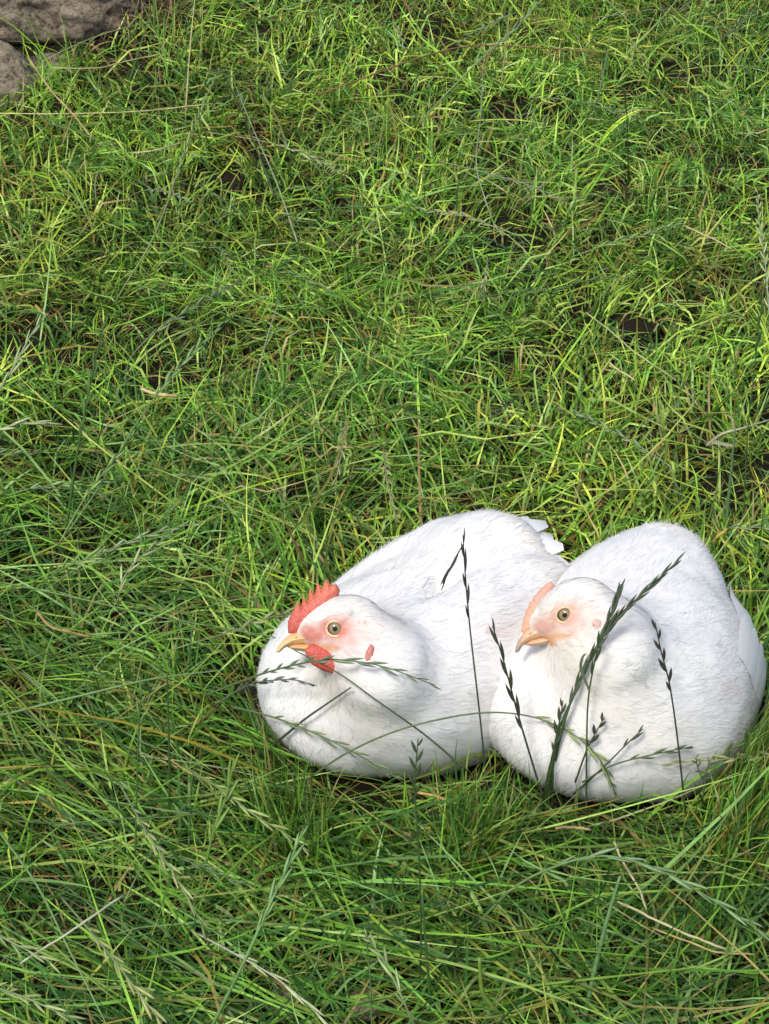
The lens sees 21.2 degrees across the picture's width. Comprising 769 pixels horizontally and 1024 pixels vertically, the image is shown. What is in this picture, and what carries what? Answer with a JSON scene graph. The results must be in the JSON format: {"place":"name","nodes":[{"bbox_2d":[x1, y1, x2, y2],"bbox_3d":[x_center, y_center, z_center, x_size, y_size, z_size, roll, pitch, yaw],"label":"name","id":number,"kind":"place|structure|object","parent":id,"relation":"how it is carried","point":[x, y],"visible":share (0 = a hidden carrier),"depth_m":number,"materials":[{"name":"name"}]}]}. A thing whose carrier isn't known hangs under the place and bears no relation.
{"place":"outdoors","nodes":[
{"label":"outdoors","id":0,"kind":"place"},
{"bbox_2d":[0,0,768,1023],"bbox_3d":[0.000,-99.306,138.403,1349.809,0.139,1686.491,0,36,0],"label":"ground","id":1,"kind":"structure","parent":0,"point":[468,268],"depth_m":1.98,"materials":[{"name":"green plant"}]},
{"bbox_2d":[0,312,48,391],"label":"seed stem","id":2,"kind":"object","parent":1,"relation":"on","point":[14,368],"visible":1,"depth_m":1.80,"materials":[{"name":"green plant"}]},
{"bbox_2d":[0,931,60,973],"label":"seed stem","id":3,"kind":"object","parent":1,"relation":"on","point":[26,948],"visible":1,"depth_m":1.25,"materials":[{"name":"green plant"}]},
{"bbox_2d":[0,416,63,430],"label":"seed stem","id":4,"kind":"object","parent":1,"relation":"on","point":[41,422],"visible":1,"depth_m":1.76,"materials":[{"name":"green plant"}]},
{"bbox_2d":[0,40,77,111],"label":"rock","id":5,"kind":"object","parent":1,"relation":"on","point":[11,76],"visible":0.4,"depth_m":2.38,"materials":[{"name":"grey stone"}]},
{"bbox_2d":[0,982,87,1023],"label":"seed stem","id":6,"kind":"object","parent":1,"relation":"on","point":[11,993],"visible":1,"depth_m":1.22,"materials":[{"name":"green plant"}]},
{"bbox_2d":[0,830,106,1023],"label":"seed stem","id":7,"kind":"object","parent":1,"relation":"on","point":[37,886],"visible":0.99,"depth_m":1.28,"materials":[{"name":"green plant"}]},
{"bbox_2d":[29,59,93,139],"bbox_3d":[-0.364,-0.460,2.291,0.010,0.051,0.132,-24,43,-30],"label":"straw","id":8,"kind":"object","parent":1,"relation":"on","point":[73,114],"visible":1,"depth_m":2.28,"materials":[{"name":"plant"}]},
{"bbox_2d":[35,611,91,637],"bbox_3d":[-0.254,0.087,1.588,0.057,0.013,0.019,22,41,27],"label":"straw","id":9,"kind":"object","parent":1,"relation":"on","point":[57,629],"visible":0.98,"depth_m":1.58,"materials":[{"name":"beige plant"}]},
{"bbox_2d":[19,895,122,964],"bbox_3d":[-0.193,0.264,1.283,0.073,0.026,0.014,-20,40,-25],"label":"straw","id":10,"kind":"object","parent":1,"relation":"on","point":[73,929],"visible":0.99,"depth_m":1.27,"materials":[{"name":"plant"}]},
{"bbox_2d":[0,0,143,44],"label":"rock","id":11,"kind":"object","parent":1,"relation":"on","point":[46,15],"visible":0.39,"depth_m":2.48,"materials":[{"name":"grey stone"}]},
{"bbox_2d":[42,546,115,582],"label":"seed stem","id":12,"kind":"object","parent":1,"relation":"on","point":[86,558],"visible":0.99,"depth_m":1.57,"materials":[{"name":"green plant"}]},
{"bbox_2d":[62,321,105,545],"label":"seed stem","id":13,"kind":"object","parent":1,"relation":"on","point":[89,382],"visible":1,"depth_m":1.68,"materials":[{"name":"green plant"}]},
{"bbox_2d":[58,429,135,545],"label":"seed stem","id":14,"kind":"object","parent":1,"relation":"on","point":[106,470],"visible":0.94,"depth_m":1.71,"materials":[{"name":"green plant"}]},
{"bbox_2d":[0,103,211,114],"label":"straw","id":15,"kind":"object","parent":1,"relation":"on","point":[106,112],"visible":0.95,"depth_m":2.31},
{"bbox_2d":[50,53,163,68],"bbox_3d":[-0.319,-0.522,2.394,0.141,0.012,0.026,-17,39,-22],"label":"straw","id":16,"kind":"object","parent":1,"relation":"on","point":[104,66],"visible":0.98,"depth_m":2.38,"materials":[{"name":"beige plant"}]},
{"bbox_2d":[0,669,223,716],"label":"seed stem","id":17,"kind":"object","parent":1,"relation":"on","point":[56,701],"visible":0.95,"depth_m":1.48,"materials":[{"name":"green plant"}]},
{"bbox_2d":[60,896,167,1023],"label":"seed stem","id":18,"kind":"object","parent":1,"relation":"on","point":[138,989],"visible":1,"depth_m":1.25,"materials":[{"name":"green plant"}]},
{"bbox_2d":[0,581,275,637],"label":"seed stem","id":19,"kind":"object","parent":1,"relation":"on","point":[226,629],"visible":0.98,"depth_m":1.55,"materials":[{"name":"green plant"}]},
{"bbox_2d":[134,684,145,878],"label":"seed stem","id":20,"kind":"object","parent":1,"relation":"on","point":[138,709],"visible":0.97,"depth_m":1.37,"materials":[{"name":"green plant"}]},
{"bbox_2d":[112,528,174,612],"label":"seed stem","id":21,"kind":"object","parent":1,"relation":"on","point":[122,584],"visible":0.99,"depth_m":1.56,"materials":[{"name":"green plant"}]},
{"bbox_2d":[66,319,229,533],"bbox_3d":[-0.196,-0.076,1.779,0.020,0.092,0.242,20,41,25],"label":"seed stem","id":22,"kind":"object","parent":1,"relation":"on","point":[190,353],"visible":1,"depth_m":1.77,"materials":[{"name":"green plant"}]},
{"bbox_2d":[153,0,154,45],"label":"seed stem","id":23,"kind":"object","parent":1,"relation":"on","point":[153,20],"visible":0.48,"depth_m":2.50,"materials":[{"name":"green plant"}]},
{"bbox_2d":[131,142,183,153],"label":"straw","id":24,"kind":"object","parent":1,"relation":"on","point":[157,149],"visible":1,"depth_m":2.24,"materials":[{"name":"beige plant"}]},
{"bbox_2d":[140,387,177,397],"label":"straw","id":25,"kind":"object","parent":1,"relation":"on","point":[159,394],"visible":0.91,"depth_m":1.84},
{"bbox_2d":[118,781,210,946],"bbox_3d":[-0.153,0.221,1.354,0.017,0.059,0.168,-17,39,-22],"label":"seed stem","id":26,"kind":"object","parent":1,"relation":"on","point":[160,849],"visible":1,"depth_m":1.31,"materials":[{"name":"green plant"}]},
{"bbox_2d":[114,68,219,303],"bbox_3d":[-0.211,-0.361,2.176,0.036,0.087,0.420,7,37,9],"label":"seed stem","id":27,"kind":"object","parent":1,"relation":"on","point":[181,161],"visible":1,"depth_m":2.11,"materials":[{"name":"green plant"}]},
{"bbox_2d":[166,673,170,830],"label":"seed stem","id":28,"kind":"object","parent":1,"relation":"on","point":[169,783],"visible":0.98,"depth_m":1.44,"materials":[{"name":"green plant"}]},
{"bbox_2d":[124,278,248,387],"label":"seed stem","id":29,"kind":"object","parent":1,"relation":"on","point":[184,311],"visible":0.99,"depth_m":1.89,"materials":[{"name":"green plant"}]},
{"bbox_2d":[193,752,239,905],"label":"seed stem","id":30,"kind":"object","parent":1,"relation":"on","point":[218,822],"visible":0.93,"depth_m":1.38,"materials":[{"name":"green plant"}]},
{"bbox_2d":[210,170,247,196],"bbox_3d":[-0.171,-0.361,2.252,0.034,0.030,0.040,-29,45,-33],"label":"soil clod","id":31,"kind":"object","parent":1,"relation":"on","point":[226,176],"visible":0.79,"depth_m":2.24,"materials":[{"name":"brown soil"}]},
{"bbox_2d":[181,764,309,856],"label":"seed stem","id":32,"kind":"object","parent":1,"relation":"on","point":[254,812],"visible":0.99,"depth_m":1.37,"materials":[{"name":"green plant"}]},
{"bbox_2d":[220,68,276,200],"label":"seed stem","id":33,"kind":"object","parent":1,"relation":"on","point":[270,185],"visible":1,"depth_m":2.23,"materials":[{"name":"green plant"}]},
{"bbox_2d":[211,824,308,1023],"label":"seed stem","id":34,"kind":"object","parent":1,"relation":"on","point":[283,879],"visible":1,"depth_m":1.27,"materials":[{"name":"green plant"}]},
{"bbox_2d":[197,933,327,1023],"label":"seed stem","id":35,"kind":"object","parent":1,"relation":"on","point":[291,991],"visible":1,"depth_m":1.25,"materials":[{"name":"green plant"}]},
{"bbox_2d":[212,676,315,706],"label":"seed stem","id":36,"kind":"object","parent":1,"relation":"on","point":[246,685],"visible":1,"depth_m":1.46,"materials":[{"name":"green plant"}]},
{"bbox_2d":[234,82,297,242],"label":"seed stem","id":37,"kind":"object","parent":1,"relation":"on","point":[271,171],"visible":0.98,"depth_m":2.19,"materials":[{"name":"green plant"}]},
{"bbox_2d":[252,300,279,395],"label":"seed stem","id":38,"kind":"object","parent":1,"relation":"on","point":[263,352],"visible":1,"depth_m":1.89,"materials":[{"name":"green plant"}]},
{"bbox_2d":[269,982,306,1019],"bbox_3d":[-0.063,0.323,1.352,0.027,0.022,0.026,0,36,0],"label":"soil clod","id":39,"kind":"object","parent":1,"relation":"on","point":[294,999],"visible":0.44,"depth_m":1.34,"materials":[{"name":"brown soil"}]},
{"bbox_2d":[288,100,290,192],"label":"seed stem","id":40,"kind":"object","parent":1,"relation":"on","point":[290,146],"visible":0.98,"depth_m":2.23,"materials":[{"name":"green plant"}]},
{"bbox_2d":[275,687,350,742],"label":"seed stem","id":41,"kind":"object","parent":1,"relation":"on","point":[292,728],"visible":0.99,"depth_m":1.45,"materials":[{"name":"green plant"}]},
{"bbox_2d":[230,705,403,781],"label":"seed stem","id":42,"kind":"object","parent":1,"relation":"on","point":[325,739],"visible":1,"depth_m":1.45,"materials":[{"name":"green plant"}]},
{"bbox_2d":[200,654,440,697],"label":"seed stem","id":43,"kind":"object","parent":1,"relation":"on","point":[323,661],"visible":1,"depth_m":1.40,"materials":[{"name":"green plant"}]},
{"bbox_2d":[332,418,347,496],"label":"seed stem","id":44,"kind":"object","parent":1,"relation":"on","point":[342,451],"visible":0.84,"depth_m":1.74,"materials":[{"name":"green plant"}]},
{"bbox_2d":[346,985,385,1022],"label":"soil clod","id":45,"kind":"object","parent":1,"relation":"on","point":[364,1018],"visible":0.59,"depth_m":1.34,"materials":[{"name":"brown soil"}]},
{"bbox_2d":[294,650,466,770],"bbox_3d":[-0.002,0.144,1.423,0.121,0.106,0.018,2,36,3],"label":"seed stem","id":46,"kind":"object","parent":1,"relation":"on","point":[433,741],"visible":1,"depth_m":1.41,"materials":[{"name":"green plant"}]},
{"bbox_2d":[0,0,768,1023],"bbox_3d":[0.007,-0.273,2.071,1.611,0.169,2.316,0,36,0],"label":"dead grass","id":47,"kind":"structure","parent":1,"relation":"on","point":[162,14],"depth_m":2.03,"materials":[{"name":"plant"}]},
{"bbox_2d":[0,0,768,1023],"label":"fallen stalks","id":48,"kind":"object","parent":1,"relation":"on","point":[290,610],"visible":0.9,"depth_m":1.79,"materials":[{"name":"green plant"}]},
{"bbox_2d":[362,927,413,1023],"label":"seed stem","id":49,"kind":"object","parent":1,"relation":"on","point":[385,967],"visible":1,"depth_m":1.25,"materials":[{"name":"green plant"}]},
{"bbox_2d":[379,448,400,523],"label":"seed stem","id":50,"kind":"object","parent":1,"relation":"on","point":[386,477],"visible":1,"depth_m":1.70,"materials":[{"name":"green plant"}]},
{"bbox_2d":[274,206,515,251],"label":"seed stem","id":51,"kind":"object","parent":1,"relation":"on","point":[484,238],"visible":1,"depth_m":2.09,"materials":[{"name":"green plant"}]},
{"bbox_2d":[256,508,570,779],"bbox_3d":[0.032,0.086,1.527,0.271,0.175,0.195,-26,43,-31],"label":"chicken","id":52,"kind":"object","parent":1,"relation":"on","point":[391,604],"visible":0.88,"depth_m":1.47},
{"bbox_2d":[408,738,422,994],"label":"seed stem","id":53,"kind":"object","parent":1,"relation":"on","point":[417,772],"visible":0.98,"depth_m":1.27,"materials":[{"name":"green plant"}]},
{"bbox_2d":[421,897,433,1020],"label":"grass stem","id":54,"kind":"object","parent":1,"relation":"on","point":[427,969],"visible":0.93,"depth_m":1.30,"materials":[{"name":"green plant"}]},
{"bbox_2d":[417,791,449,803],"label":"straw","id":55,"kind":"object","parent":1,"relation":"on","point":[429,794],"visible":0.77,"depth_m":1.43,"materials":[{"name":"beige plant"}]},
{"bbox_2d":[305,712,616,798],"bbox_3d":[0.053,0.170,1.441,0.223,0.071,0.024,4,36,5],"label":"seed stem","id":56,"kind":"object","parent":1,"relation":"on","point":[589,748],"visible":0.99,"depth_m":1.42,"materials":[{"name":"green plant"}]},
{"bbox_2d":[315,45,606,95],"bbox_3d":[0.088,-0.538,2.449,0.368,0.023,0.052,-12,38,-16],"label":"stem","id":57,"kind":"object","parent":1,"relation":"on","point":[452,49],"visible":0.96,"depth_m":2.45,"materials":[{"name":"plant"}]},
{"bbox_2d":[440,528,487,790],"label":"seed stem","id":58,"kind":"object","parent":1,"relation":"on","point":[464,578],"visible":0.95,"depth_m":1.38,"materials":[{"name":"green plant"}]},
{"bbox_2d":[418,0,542,124],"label":"seed stem","id":59,"kind":"object","parent":1,"relation":"on","point":[514,28],"visible":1,"depth_m":2.34,"materials":[{"name":"green plant"}]},
{"bbox_2d":[476,60,496,229],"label":"seed stem","id":60,"kind":"object","parent":1,"relation":"on","point":[476,154],"visible":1,"depth_m":2.18,"materials":[{"name":"green plant"}]},
{"bbox_2d":[478,957,510,1023],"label":"grass blade","id":61,"kind":"object","parent":1,"relation":"on","point":[488,1001],"visible":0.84,"depth_m":1.30,"materials":[{"name":"green plant"}]},
{"bbox_2d":[436,160,566,201],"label":"seed stem","id":62,"kind":"object","parent":1,"relation":"on","point":[517,183],"visible":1,"depth_m":2.18,"materials":[{"name":"green plant"}]},
{"bbox_2d":[499,18,508,93],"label":"seed stem","id":63,"kind":"object","parent":1,"relation":"on","point":[504,58],"visible":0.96,"depth_m":2.44,"materials":[{"name":"green plant"}]},
{"bbox_2d":[489,618,544,799],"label":"seed stem","id":64,"kind":"object","parent":1,"relation":"on","point":[510,681],"visible":0.98,"depth_m":1.40,"materials":[{"name":"green plant"}]},
{"bbox_2d":[547,697,566,813],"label":"seed stem","id":65,"kind":"object","parent":1,"relation":"on","point":[556,730],"visible":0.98,"depth_m":1.43,"materials":[{"name":"green plant"}]},
{"bbox_2d":[555,825,589,830],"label":"straw","id":66,"kind":"object","parent":1,"relation":"on","point":[571,827],"visible":0.98,"depth_m":1.41,"materials":[{"name":"beige plant"}]},
{"bbox_2d":[574,712,605,782],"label":"seed stem","id":67,"kind":"object","parent":1,"relation":"on","point":[594,737],"visible":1,"depth_m":1.42,"materials":[{"name":"green plant"}]},
{"bbox_2d":[579,631,601,825],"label":"seed stem","id":68,"kind":"object","parent":1,"relation":"on","point":[592,664],"visible":0.97,"depth_m":1.39,"materials":[{"name":"green plant"}]},
{"bbox_2d":[582,875,620,1020],"bbox_3d":[0.137,0.281,1.305,0.004,0.111,0.038,20,40,25],"label":"grass blade","id":69,"kind":"object","parent":1,"relation":"on","point":[595,964],"visible":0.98,"depth_m":1.30,"materials":[{"name":"green plant"}]},
{"bbox_2d":[592,27,611,117],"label":"seed stem","id":70,"kind":"object","parent":1,"relation":"on","point":[603,72],"visible":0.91,"depth_m":2.39,"materials":[{"name":"green plant"}]},
{"bbox_2d":[573,724,643,794],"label":"seed stem","id":71,"kind":"object","parent":1,"relation":"on","point":[638,734],"visible":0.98,"depth_m":1.42,"materials":[{"name":"green plant"}]},
{"bbox_2d":[541,552,684,813],"bbox_3d":[0.154,0.124,1.413,0.085,0.239,0.014,-4,36,-5],"label":"seed stem","id":72,"kind":"object","parent":1,"relation":"on","point":[608,626],"visible":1,"depth_m":1.38,"materials":[{"name":"green plant"}]},
{"bbox_2d":[472,846,768,940],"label":"seed stem","id":73,"kind":"object","parent":1,"relation":"on","point":[686,884],"visible":1,"depth_m":1.33,"materials":[{"name":"green plant"}]},
{"bbox_2d":[609,362,635,380],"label":"straw","id":74,"kind":"object","parent":1,"relation":"on","point":[617,369],"visible":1,"depth_m":1.88,"materials":[{"name":"beige plant"}]},
{"bbox_2d":[621,83,628,211],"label":"seed stem","id":75,"kind":"object","parent":1,"relation":"on","point":[627,143],"visible":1,"depth_m":2.19,"materials":[{"name":"green plant"}]},
{"bbox_2d":[488,520,766,805],"bbox_3d":[0.178,0.096,1.510,0.244,0.180,0.212,-21,41,-26],"label":"chicken","id":76,"kind":"object","parent":1,"relation":"on","point":[715,659],"visible":0.88,"depth_m":1.44},
{"bbox_2d":[613,841,646,909],"bbox_3d":[0.162,0.241,1.364,0.004,0.016,0.052,-12,38,-16],"label":"straw","id":77,"kind":"object","parent":1,"relation":"on","point":[633,879],"visible":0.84,"depth_m":1.35,"materials":[{"name":"beige plant"}]},
{"bbox_2d":[585,312,675,380],"bbox_3d":[0.225,-0.157,1.916,0.011,0.012,0.149,-18,40,-23],"label":"straw","id":78,"kind":"object","parent":1,"relation":"on","point":[623,342],"visible":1,"depth_m":1.90,"materials":[{"name":"plant"}]},
{"bbox_2d":[570,219,690,257],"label":"seed stem","id":79,"kind":"object","parent":1,"relation":"on","point":[632,236],"visible":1,"depth_m":2.07,"materials":[{"name":"green plant"}]},
{"bbox_2d":[582,745,693,782],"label":"seed stem","id":80,"kind":"object","parent":1,"relation":"on","point":[647,757],"visible":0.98,"depth_m":1.43,"materials":[{"name":"green plant"}]},
{"bbox_2d":[619,319,662,346],"bbox_3d":[0.249,-0.174,2.004,0.040,0.028,0.034,-23,42,-29],"label":"soil clod","id":81,"kind":"object","parent":1,"relation":"on","point":[630,325],"visible":0.73,"depth_m":2.00,"materials":[{"name":"brown soil"}]},
{"bbox_2d":[651,618,686,812],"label":"seed stem","id":82,"kind":"object","parent":1,"relation":"on","point":[662,664],"visible":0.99,"depth_m":1.38,"materials":[{"name":"green plant"}]},
{"bbox_2d":[617,900,728,951],"bbox_3d":[0.186,0.269,1.335,0.080,0.008,0.008,20,41,25],"label":"straw","id":83,"kind":"object","parent":1,"relation":"on","point":[674,928],"visible":0.96,"depth_m":1.33,"materials":[{"name":"beige plant"}]},
{"bbox_2d":[613,7,759,139],"bbox_3d":[0.359,-0.506,2.373,0.022,0.071,0.285,28,44,32],"label":"seed stem","id":84,"kind":"object","parent":1,"relation":"on","point":[740,24],"visible":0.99,"depth_m":2.35,"materials":[{"name":"green plant"}]},
{"bbox_2d":[652,927,754,955],"bbox_3d":[0.207,0.282,1.341,0.069,0.008,0.013,12,38,16],"label":"straw","id":85,"kind":"object","parent":1,"relation":"on","point":[700,946],"visible":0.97,"depth_m":1.34,"materials":[{"name":"beige plant"}]},
{"bbox_2d":[692,754,715,812],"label":"seed stem","id":86,"kind":"object","parent":1,"relation":"on","point":[705,779],"visible":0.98,"depth_m":1.44,"materials":[{"name":"green plant"}]},
{"bbox_2d":[684,225,731,248],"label":"straw","id":87,"kind":"object","parent":1,"relation":"on","point":[707,236],"visible":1,"depth_m":2.08,"materials":[{"name":"beige plant"}]},
{"bbox_2d":[712,528,727,542],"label":"straw","id":88,"kind":"object","parent":1,"relation":"on","point":[719,535],"visible":1,"depth_m":1.66,"materials":[{"name":"yellow plant"}]},
{"bbox_2d":[711,427,735,549],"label":"seed stem","id":89,"kind":"object","parent":1,"relation":"on","point":[730,475],"visible":0.91,"depth_m":1.70,"materials":[{"name":"green plant"}]},
{"bbox_2d":[686,718,768,803],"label":"seed stem","id":90,"kind":"object","parent":1,"relation":"on","point":[727,749],"visible":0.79,"depth_m":1.47,"materials":[{"name":"green plant"}]},
{"bbox_2d":[706,419,768,446],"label":"seed stem","id":91,"kind":"object","parent":1,"relation":"on","point":[721,434],"visible":0.93,"depth_m":1.77,"materials":[{"name":"beige plant"}]},
{"bbox_2d":[722,693,768,806],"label":"seed stem","id":92,"kind":"object","parent":1,"relation":"on","point":[747,734],"visible":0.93,"depth_m":1.43,"materials":[{"name":"green plant"}]},
{"bbox_2d":[743,282,765,532],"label":"seed stem","id":93,"kind":"object","parent":1,"relation":"on","point":[758,320],"visible":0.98,"depth_m":1.68,"materials":[{"name":"green plant"}]},
{"bbox_2d":[754,186,768,314],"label":"seed stem","id":94,"kind":"object","parent":1,"relation":"on","point":[761,239],"visible":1,"depth_m":2.03,"materials":[{"name":"green plant"}]}
]}

